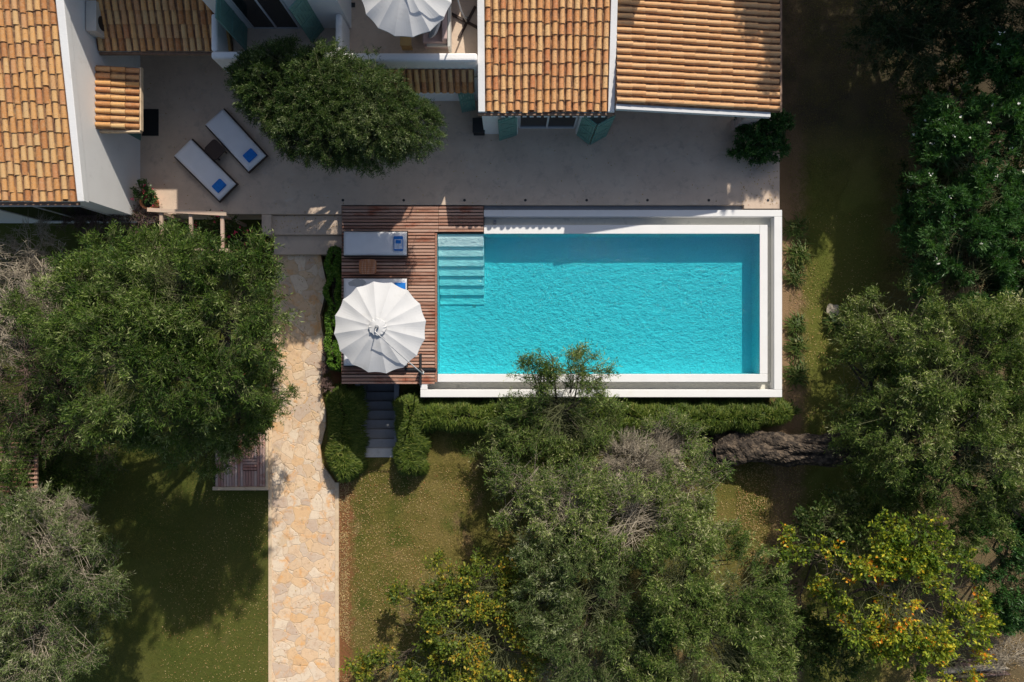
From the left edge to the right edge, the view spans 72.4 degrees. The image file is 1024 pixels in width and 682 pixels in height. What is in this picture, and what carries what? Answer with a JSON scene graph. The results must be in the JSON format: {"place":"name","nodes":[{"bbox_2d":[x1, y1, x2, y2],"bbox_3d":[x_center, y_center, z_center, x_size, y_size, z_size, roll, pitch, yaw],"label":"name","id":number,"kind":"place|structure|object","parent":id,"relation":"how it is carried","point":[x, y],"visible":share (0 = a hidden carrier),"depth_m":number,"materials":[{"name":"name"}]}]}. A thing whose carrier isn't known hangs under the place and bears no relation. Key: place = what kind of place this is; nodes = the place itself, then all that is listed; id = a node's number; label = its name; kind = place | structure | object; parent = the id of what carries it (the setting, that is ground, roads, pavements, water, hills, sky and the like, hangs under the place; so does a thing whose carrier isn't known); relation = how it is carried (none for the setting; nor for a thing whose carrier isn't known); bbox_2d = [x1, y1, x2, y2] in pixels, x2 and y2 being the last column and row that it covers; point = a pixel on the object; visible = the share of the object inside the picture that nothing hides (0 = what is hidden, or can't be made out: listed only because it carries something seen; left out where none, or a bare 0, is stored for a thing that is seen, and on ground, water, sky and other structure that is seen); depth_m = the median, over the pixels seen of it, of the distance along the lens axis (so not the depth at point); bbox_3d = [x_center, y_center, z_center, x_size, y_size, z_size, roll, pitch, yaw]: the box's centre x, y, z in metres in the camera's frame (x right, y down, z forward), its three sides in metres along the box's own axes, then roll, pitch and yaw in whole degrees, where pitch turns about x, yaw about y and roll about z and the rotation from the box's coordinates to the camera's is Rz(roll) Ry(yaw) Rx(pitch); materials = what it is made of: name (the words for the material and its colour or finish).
{"place":"outdoors","nodes":[
{"label":"outdoors","id":0,"kind":"place"},
{"bbox_2d":[272,253,334,681],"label":"path","id":1,"kind":"structure","parent":0,"point":[302,646],"depth_m":23.94,"materials":[{"name":"beige stone"}]},
{"bbox_2d":[140,51,779,219],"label":"terrace","id":2,"kind":"structure","parent":0,"point":[655,151],"depth_m":23.00,"materials":[{"name":"concrete"}]},
{"bbox_2d":[139,194,158,208],"bbox_3d":[-11.737,-4.509,22.758,0.540,0.480,0.540,0,90,0],"label":"plant pot","id":3,"kind":"object","parent":2,"relation":"on","point":[149,205],"visible":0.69,"depth_m":22.58,"materials":[{"name":"ceramic"}]},
{"bbox_2d":[130,178,158,206],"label":"potted plant","id":4,"kind":"object","parent":3,"relation":"in","point":[146,192],"visible":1,"depth_m":22.33,"materials":[{"name":"green plant"}]},
{"bbox_2d":[142,109,158,135],"bbox_3d":[-11.893,-7.187,22.988,0.543,0.017,0.876,0,90,0],"label":"door mat","id":5,"kind":"object","parent":2,"relation":"on","point":[150,122],"depth_m":22.98,"materials":[{"name":"black rubber"}]},
{"bbox_2d":[174,139,238,202],"bbox_3d":[-9.960,-5.551,22.801,2.090,0.398,0.860,45,90,0],"label":"sun lounger","id":6,"kind":"object","parent":2,"relation":"on","point":[199,164],"visible":1,"depth_m":22.65,"materials":[{"name":"fabric"}]},
{"bbox_2d":[212,179,225,192],"bbox_3d":[-9.477,-5.023,22.615,0.303,0.064,0.380,45,90,0],"label":"folded towel","id":7,"kind":"object","parent":6,"relation":"on","point":[218,185],"visible":1,"depth_m":22.58,"materials":[{"name":"blue fabric"}]},
{"bbox_2d":[205,139,226,159],"bbox_3d":[-9.627,-6.199,22.815,0.500,0.370,0.550,-45,90,0],"label":"side table","id":8,"kind":"object","parent":2,"relation":"on","point":[214,149],"visible":1,"depth_m":22.63,"materials":[{"name":"wicker"}]},
{"bbox_2d":[205,108,267,173],"bbox_3d":[-8.966,-6.519,22.801,0.860,0.398,2.090,-42,90,0],"label":"sun lounger","id":9,"kind":"object","parent":2,"relation":"on","point":[225,128],"visible":1,"depth_m":22.65,"materials":[{"name":"fabric"}]},
{"bbox_2d":[243,148,256,162],"bbox_3d":[-8.475,-6.006,22.615,0.380,0.064,0.305,-43,90,0],"label":"folded towel","id":10,"kind":"object","parent":9,"relation":"on","point":[249,155],"visible":1,"depth_m":22.58,"materials":[{"name":"blue fabric"}]},
{"bbox_2d":[222,33,448,178],"bbox_3d":[-4.974,-6.599,20.772,6.412,4.779,4.075,0,90,0],"label":"courtyard tree","id":11,"kind":"object","parent":2,"relation":"on","point":[344,119],"visible":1,"depth_m":19.01,"materials":[{"name":"green plant"}]},
{"bbox_2d":[96,0,781,144],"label":"villa","id":12,"kind":"object","parent":2,"relation":"on","point":[511,67],"visible":0.94,"depth_m":20.27,"materials":[{"name":"orange tile"}]},
{"bbox_2d":[230,0,300,28],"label":"balcony door","id":13,"kind":"structure","parent":12,"relation":"in","point":[260,14],"depth_m":19.83,"materials":[{"name":"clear glass"}]},
{"bbox_2d":[400,36,412,49],"bbox_3d":[-3.088,-9.408,20.495,0.325,0.410,1.667,0,90,0],"label":"coffee table","id":14,"kind":"object","parent":12,"relation":"on","point":[405,43],"visible":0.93,"depth_m":20.29,"materials":[{"name":"brown wood"}]},
{"bbox_2d":[362,0,476,37],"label":"cantilever parasol","id":15,"kind":"object","parent":12,"relation":"on","point":[408,18],"visible":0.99,"depth_m":18.60,"materials":[{"name":"white fabric"}]},
{"bbox_2d":[423,0,451,52],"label":"sofa","id":16,"kind":"object","parent":12,"relation":"on","point":[441,38],"visible":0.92,"depth_m":20.28,"materials":[{"name":"white fabric"}]},
{"bbox_2d":[429,22,440,37],"bbox_3d":[-2.221,-8.960,20.080,0.280,0.453,0.500,22,90,0],"label":"cushion","id":17,"kind":"object","parent":16,"relation":"on","point":[433,32],"visible":0.57,"depth_m":19.90,"materials":[{"name":"grey fabric"}]},
{"bbox_2d":[518,112,579,128],"bbox_3d":[1.140,-7.016,21.905,1.860,2.170,0.060,0,90,0],"label":"sliding door","id":18,"kind":"structure","parent":12,"relation":"in","point":[528,122],"depth_m":22.50,"materials":[{"name":"white glass"}]},
{"bbox_2d":[147,70,777,679],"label":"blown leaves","id":19,"kind":"object","parent":2,"relation":"on","point":[313,314],"visible":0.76,"depth_m":23.16,"materials":[{"name":"brown plant"}]},
{"bbox_2d":[473,118,484,135],"bbox_3d":[-1.075,-6.963,22.765,0.396,0.450,0.481,0,90,0],"label":"planter box","id":20,"kind":"object","parent":2,"relation":"on","point":[478,129],"visible":0.77,"depth_m":22.54,"materials":[{"name":"black rubber"}]},
{"bbox_2d":[726,108,795,166],"bbox_3d":[7.988,-6.670,22.987,2.193,2.353,2.090,0,90,0],"label":"laurel shrub","id":21,"kind":"object","parent":2,"relation":"on","point":[764,134],"visible":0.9,"depth_m":22.28,"materials":[{"name":"green plant"}]},
{"bbox_2d":[0,0,1023,681],"bbox_3d":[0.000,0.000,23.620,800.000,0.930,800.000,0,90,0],"label":"ground","id":22,"kind":"structure","parent":0,"point":[854,108],"depth_m":24.02,"materials":[{"name":"green plant"}]},
{"bbox_2d":[0,210,75,378],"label":"bare tree","id":23,"kind":"object","parent":22,"relation":"on","point":[36,265],"visible":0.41,"depth_m":21.27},
{"bbox_2d":[0,427,76,514],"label":"timber pergola","id":24,"kind":"object","parent":22,"relation":"on","point":[35,469],"visible":0.2,"depth_m":21.77,"materials":[{"name":"brown wood"}]},
{"bbox_2d":[0,483,97,555],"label":"bare shrub","id":25,"kind":"object","parent":22,"relation":"on","point":[78,514],"visible":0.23,"depth_m":21.80,"materials":[{"name":"grey plant"}]},
{"bbox_2d":[0,412,125,551],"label":"olive tree","id":26,"kind":"object","parent":22,"relation":"on","point":[62,479],"visible":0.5,"depth_m":22.41,"materials":[{"name":"green plant"}]},
{"bbox_2d":[0,477,135,681],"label":"olive tree","id":27,"kind":"object","parent":22,"relation":"on","point":[74,580],"visible":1,"depth_m":19.57,"materials":[{"name":"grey plant"}]},
{"bbox_2d":[0,0,155,222],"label":"house","id":28,"kind":"structure","parent":22,"relation":"on","point":[71,114],"depth_m":19.82,"materials":[{"name":"ceramic"}]},
{"bbox_2d":[0,205,129,221],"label":"window","id":29,"kind":"structure","parent":28,"relation":"in","point":[30,211],"depth_m":21.81,"materials":[{"name":"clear glass"}]},
{"bbox_2d":[86,0,104,38],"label":"air conditioner","id":30,"kind":"object","parent":28,"relation":"attached to","point":[94,25],"visible":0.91,"depth_m":20.00,"materials":[{"name":"white plastic"}]},
{"bbox_2d":[127,133,140,139],"bbox_3d":[-12.218,-7.175,21.975,0.020,2.050,1.160,0,90,0],"label":"door","id":31,"kind":"structure","parent":28,"relation":"in","point":[137,135],"depth_m":22.73,"materials":[{"name":"green paint"}]},
{"bbox_2d":[0,285,164,477],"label":"olive tree","id":32,"kind":"object","parent":22,"relation":"on","point":[35,365],"visible":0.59,"depth_m":21.06,"materials":[{"name":"green plant"}]},
{"bbox_2d":[54,195,167,239],"bbox_3d":[-12.986,-4.374,22.972,3.848,2.405,2.376,0,90,0],"label":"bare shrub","id":33,"kind":"object","parent":22,"relation":"on","point":[140,216],"visible":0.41,"depth_m":22.59,"materials":[{"name":"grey plant"}]},
{"bbox_2d":[0,214,304,485],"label":"olive tree","id":34,"kind":"object","parent":22,"relation":"on","point":[170,349],"visible":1,"depth_m":16.59,"materials":[{"name":"green plant"}]},
{"bbox_2d":[147,208,246,252],"bbox_3d":[-10.189,-3.493,23.005,2.500,2.190,1.371,0,90,0],"label":"pergola","id":35,"kind":"object","parent":22,"relation":"on","point":[162,213],"visible":0.51,"depth_m":21.99,"materials":[{"name":"beige wood"}]},
{"bbox_2d":[194,209,269,256],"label":"bougainvillea","id":36,"kind":"object","parent":22,"relation":"on","point":[216,226],"visible":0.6,"depth_m":22.82,"materials":[{"name":"green plant"}]},
{"bbox_2d":[212,430,268,489],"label":"garden deck","id":37,"kind":"structure","parent":22,"relation":"on","point":[249,473],"depth_m":23.86,"materials":[{"name":"brown wood"}]},
{"bbox_2d":[236,339,286,385],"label":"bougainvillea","id":38,"kind":"object","parent":22,"relation":"on","point":[281,355],"visible":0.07,"depth_m":22.65,"materials":[{"name":"green plant"}]},
{"bbox_2d":[268,428,271,681],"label":"path kerb","id":39,"kind":"structure","parent":22,"relation":"on","point":[270,569],"depth_m":23.93,"materials":[{"name":"beige stone"}]},
{"bbox_2d":[262,214,341,256],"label":"terrace steps","id":40,"kind":"structure","parent":22,"relation":"on","point":[307,239],"depth_m":23.17,"materials":[{"name":"concrete"}]},
{"bbox_2d":[318,346,333,393],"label":"dry plant","id":41,"kind":"object","parent":22,"relation":"on","point":[325,370],"visible":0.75,"depth_m":23.48,"materials":[{"name":"plant"}]},
{"bbox_2d":[322,246,341,371],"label":"leafy hedge","id":42,"kind":"object","parent":22,"relation":"on","point":[334,302],"visible":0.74,"depth_m":23.06,"materials":[{"name":"green plant"}]},
{"bbox_2d":[335,482,339,681],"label":"path kerb","id":43,"kind":"structure","parent":22,"relation":"on","point":[337,655],"depth_m":23.93,"materials":[{"name":"beige stone"}]},
{"bbox_2d":[324,382,370,484],"bbox_3d":[-5.619,3.114,23.449,1.635,1.167,3.569,0,90,0],"label":"rosemary hedge","id":44,"kind":"object","parent":22,"relation":"on","point":[347,442],"visible":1,"depth_m":23.15,"materials":[{"name":"green plant"}]},
{"bbox_2d":[355,384,399,456],"bbox_3d":[-4.595,2.691,24.850,1.492,2.100,2.600,0,90,0],"label":"basement stair","id":45,"kind":"object","parent":22,"relation":"on","point":[380,425],"visible":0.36,"depth_m":24.37,"materials":[{"name":"grey concrete"}]},
{"bbox_2d":[391,388,433,477],"bbox_3d":[-3.418,3.134,23.444,1.543,1.166,3.101,0,90,0],"label":"rosemary hedge","id":46,"kind":"object","parent":22,"relation":"on","point":[411,447],"visible":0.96,"depth_m":23.12,"materials":[{"name":"green plant"}]},
{"bbox_2d":[342,206,483,383],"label":"pool deck","id":47,"kind":"structure","parent":22,"relation":"on","point":[424,226],"depth_m":23.00,"materials":[{"name":"reddish-brown wood planks"}]},
{"bbox_2d":[359,259,375,273],"bbox_3d":[-4.675,-2.407,22.814,0.560,0.371,0.480,0,90,0],"label":"side table","id":48,"kind":"object","parent":47,"relation":"on","point":[367,266],"visible":1,"depth_m":22.63,"materials":[{"name":"brown wood"}]},
{"bbox_2d":[344,231,407,256],"bbox_3d":[-4.435,-3.164,22.801,2.090,0.398,0.860,0,90,0],"label":"sun lounger","id":49,"kind":"object","parent":47,"relation":"on","point":[368,243],"visible":1,"depth_m":22.65,"materials":[{"name":"fabric"}]},
{"bbox_2d":[394,236,402,250],"bbox_3d":[-3.677,-3.159,22.615,0.302,0.064,0.470,0,90,0],"label":"folded towel","id":50,"kind":"object","parent":49,"relation":"on","point":[398,237],"visible":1,"depth_m":22.58,"materials":[{"name":"blue fabric"}]},
{"bbox_2d":[394,239,401,248],"bbox_3d":[-3.667,-3.128,22.573,0.260,0.010,0.320,0,90,0],"label":"magazine","id":51,"kind":"object","parent":50,"relation":"on","point":[397,243],"visible":1,"depth_m":22.57,"materials":[{"name":"paper"}]},
{"bbox_2d":[344,277,407,297],"bbox_3d":[-4.435,-1.643,22.801,2.090,0.398,0.860,0,90,0],"label":"sun lounger","id":52,"kind":"object","parent":47,"relation":"on","point":[348,289],"visible":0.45,"depth_m":22.65,"materials":[{"name":"fabric"}]},
{"bbox_2d":[348,279,365,286],"bbox_3d":[-5.010,-1.885,22.618,0.571,0.034,0.266,0,90,0],"label":"crumpled cloth","id":53,"kind":"object","parent":52,"relation":"on","point":[356,282],"visible":1,"depth_m":22.60,"materials":[{"name":"grey fabric"}]},
{"bbox_2d":[394,283,405,288],"bbox_3d":[-3.625,-1.778,22.615,0.365,0.064,0.220,0,90,0],"label":"folded towel","id":54,"kind":"object","parent":52,"relation":"on","point":[402,285],"visible":0.66,"depth_m":22.58,"materials":[{"name":"blue fabric"}]},
{"bbox_2d":[344,355,407,366],"bbox_3d":[-4.435,0.415,22.801,2.090,0.398,0.860,0,90,0],"label":"sun lounger","id":55,"kind":"object","parent":47,"relation":"on","point":[347,362],"visible":0.09,"depth_m":22.63,"materials":[{"name":"fabric"}]},
{"bbox_2d":[334,281,436,384],"bbox_3d":[-3.860,-0.153,21.425,2.762,3.121,3.205,0,90,0],"label":"cantilever parasol","id":56,"kind":"object","parent":47,"relation":"on","point":[379,327],"visible":1,"depth_m":20.45,"materials":[{"name":"white fabric"}]},
{"bbox_2d":[338,541,553,681],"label":"broadleaf tree","id":57,"kind":"object","parent":22,"relation":"on","point":[468,645],"visible":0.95,"depth_m":21.43,"materials":[{"name":"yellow plant"}]},
{"bbox_2d":[418,397,674,439],"bbox_3d":[1.160,2.611,23.454,9.261,1.218,1.769,0,90,0],"label":"rosemary hedge","id":58,"kind":"object","parent":22,"relation":"on","point":[451,415],"visible":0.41,"depth_m":23.13,"materials":[{"name":"green plant"}]},
{"bbox_2d":[460,338,641,514],"bbox_3d":[1.714,2.639,22.327,5.130,3.733,5.456,28,90,0],"label":"olive tree","id":59,"kind":"object","parent":22,"relation":"on","point":[530,408],"visible":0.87,"depth_m":21.72,"materials":[{"name":"green plant"}]},
{"bbox_2d":[538,648,618,681],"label":"bare shrub","id":60,"kind":"object","parent":22,"relation":"on","point":[543,673],"visible":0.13,"depth_m":21.60,"materials":[{"name":"grey plant"}]},
{"bbox_2d":[506,514,675,681],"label":"olive tree","id":61,"kind":"object","parent":22,"relation":"on","point":[563,597],"visible":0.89,"depth_m":20.25,"materials":[{"name":"green plant"}]},
{"bbox_2d":[160,213,1023,681],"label":"leaf litter","id":62,"kind":"object","parent":22,"relation":"on","point":[346,555],"visible":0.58,"depth_m":23.98,"materials":[{"name":"brown plant"}]},
{"bbox_2d":[420,210,781,396],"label":"swimming pool","id":63,"kind":"structure","parent":22,"relation":"in","point":[655,302],"depth_m":23.83,"materials":[{"name":"blue paint"}]},
{"bbox_2d":[476,404,743,593],"bbox_3d":[3.064,4.965,21.782,8.101,4.818,4.926,-13,90,0],"label":"olive tree","id":64,"kind":"object","parent":22,"relation":"on","point":[591,504],"visible":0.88,"depth_m":20.47,"materials":[{"name":"green plant"}]},
{"bbox_2d":[595,418,682,514],"bbox_3d":[3.951,4.060,22.340,3.265,3.645,3.410,0,90,0],"label":"bare shrub","id":65,"kind":"object","parent":22,"relation":"on","point":[634,453],"visible":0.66,"depth_m":21.69,"materials":[{"name":"grey plant"}]},
{"bbox_2d":[598,511,809,681],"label":"olive tree","id":66,"kind":"object","parent":22,"relation":"on","point":[700,615],"visible":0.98,"depth_m":19.54,"materials":[{"name":"green plant"}]},
{"bbox_2d":[660,395,795,434],"bbox_3d":[7.166,2.558,23.444,4.894,1.189,1.516,0,90,0],"label":"rosemary hedge","id":67,"kind":"object","parent":22,"relation":"on","point":[748,415],"visible":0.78,"depth_m":23.15,"materials":[{"name":"green plant"}]},
{"bbox_2d":[788,397,801,416],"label":"strap leaf plant","id":68,"kind":"object","parent":22,"relation":"on","point":[796,409],"visible":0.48,"depth_m":23.89,"materials":[{"name":"green plant"}]},
{"bbox_2d":[782,310,808,342],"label":"strap leaf plant","id":69,"kind":"object","parent":22,"relation":"on","point":[794,324],"visible":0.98,"depth_m":23.83,"materials":[{"name":"green plant"}]},
{"bbox_2d":[782,261,808,290],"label":"strap leaf plant","id":70,"kind":"object","parent":22,"relation":"on","point":[794,278],"visible":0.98,"depth_m":23.86,"materials":[{"name":"green plant"}]},
{"bbox_2d":[782,211,809,242],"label":"strap leaf plant","id":71,"kind":"object","parent":22,"relation":"on","point":[794,229],"visible":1,"depth_m":23.84,"materials":[{"name":"green plant"}]},
{"bbox_2d":[782,333,810,364],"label":"strap leaf plant","id":72,"kind":"object","parent":22,"relation":"on","point":[796,345],"visible":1,"depth_m":23.85,"materials":[{"name":"green plant"}]},
{"bbox_2d":[782,356,813,392],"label":"strap leaf plant","id":73,"kind":"object","parent":22,"relation":"on","point":[795,372],"visible":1,"depth_m":23.83,"materials":[{"name":"green plant"}]},
{"bbox_2d":[782,234,816,274],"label":"strap leaf plant","id":74,"kind":"object","parent":22,"relation":"on","point":[799,255],"visible":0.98,"depth_m":23.82,"materials":[{"name":"green plant"}]},
{"bbox_2d":[749,485,893,681],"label":"broadleaf tree","id":75,"kind":"object","parent":22,"relation":"on","point":[827,641],"visible":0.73,"depth_m":21.81,"materials":[{"name":"green plant"}]},
{"bbox_2d":[826,304,838,315],"bbox_3d":[10.974,-1.044,23.942,0.429,0.313,0.476,0,90,0],"label":"rock","id":76,"kind":"object","parent":22,"relation":"on","point":[831,308],"visible":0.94,"depth_m":23.88,"materials":[{"name":"grey stone"}]},
{"bbox_2d":[820,307,847,336],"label":"strap leaf plant","id":77,"kind":"object","parent":22,"relation":"on","point":[828,320],"visible":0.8,"depth_m":23.85,"materials":[{"name":"green plant"}]},
{"bbox_2d":[682,267,1023,567],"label":"olive tree","id":78,"kind":"object","parent":22,"relation":"on","point":[881,449],"visible":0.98,"depth_m":20.29,"materials":[{"name":"green plant"}]},
{"bbox_2d":[766,507,1005,681],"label":"broadleaf tree","id":79,"kind":"object","parent":22,"relation":"on","point":[914,636],"visible":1,"depth_m":19.84,"materials":[{"name":"green plant"}]},
{"bbox_2d":[838,0,1023,90],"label":"evergreen tree","id":80,"kind":"object","parent":22,"relation":"on","point":[903,39],"visible":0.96,"depth_m":20.89,"materials":[{"name":"green plant"}]},
{"bbox_2d":[890,51,1004,294],"bbox_3d":[14.289,-5.462,22.901,3.757,2.547,8.031,0,90,0],"label":"undergrowth shrub","id":81,"kind":"object","parent":22,"relation":"on","point":[936,81],"visible":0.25,"depth_m":22.58,"materials":[{"name":"green plant"}]},
{"bbox_2d":[883,158,1023,325],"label":"oleander","id":82,"kind":"object","parent":22,"relation":"on","point":[978,231],"visible":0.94,"depth_m":20.73,"materials":[{"name":"green plant"}]},
{"bbox_2d":[906,16,1023,194],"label":"oleander","id":83,"kind":"object","parent":22,"relation":"on","point":[944,130],"visible":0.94,"depth_m":20.64,"materials":[{"name":"green plant"}]},
{"bbox_2d":[940,658,1010,681],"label":"cut log","id":84,"kind":"object","parent":22,"relation":"on","point":[968,666],"visible":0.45,"depth_m":23.57,"materials":[{"name":"wood"}]},
{"bbox_2d":[952,488,1023,636],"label":"laurel tree","id":85,"kind":"object","parent":22,"relation":"on","point":[1009,604],"visible":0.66,"depth_m":21.27,"materials":[{"name":"green plant"}]},
{"bbox_2d":[959,626,1023,676],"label":"bare shrub","id":86,"kind":"object","parent":22,"relation":"on","point":[1000,656],"visible":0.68,"depth_m":22.64,"materials":[{"name":"grey plant"}]},
{"bbox_2d":[960,33,1023,374],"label":"evergreen tree","id":87,"kind":"object","parent":22,"relation":"on","point":[1017,161],"visible":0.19,"depth_m":21.31,"materials":[{"name":"green plant"}]},
{"bbox_2d":[484,206,741,209],"bbox_3d":[3.351,-4.399,23.730,8.544,1.140,0.132,0,90,0],"label":"paved gap","id":88,"kind":"object","parent":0,"point":[612,207],"visible":0.43,"depth_m":23.16,"materials":[{"name":"grey concrete"}]},
{"bbox_2d":[669,444,681,459],"bbox_3d":[5.496,3.808,23.947,0.665,0.342,0.653,0,90,0],"label":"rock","id":89,"kind":"object","parent":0,"point":[676,451],"visible":0.17,"depth_m":23.85,"materials":[{"name":"grey stone"}]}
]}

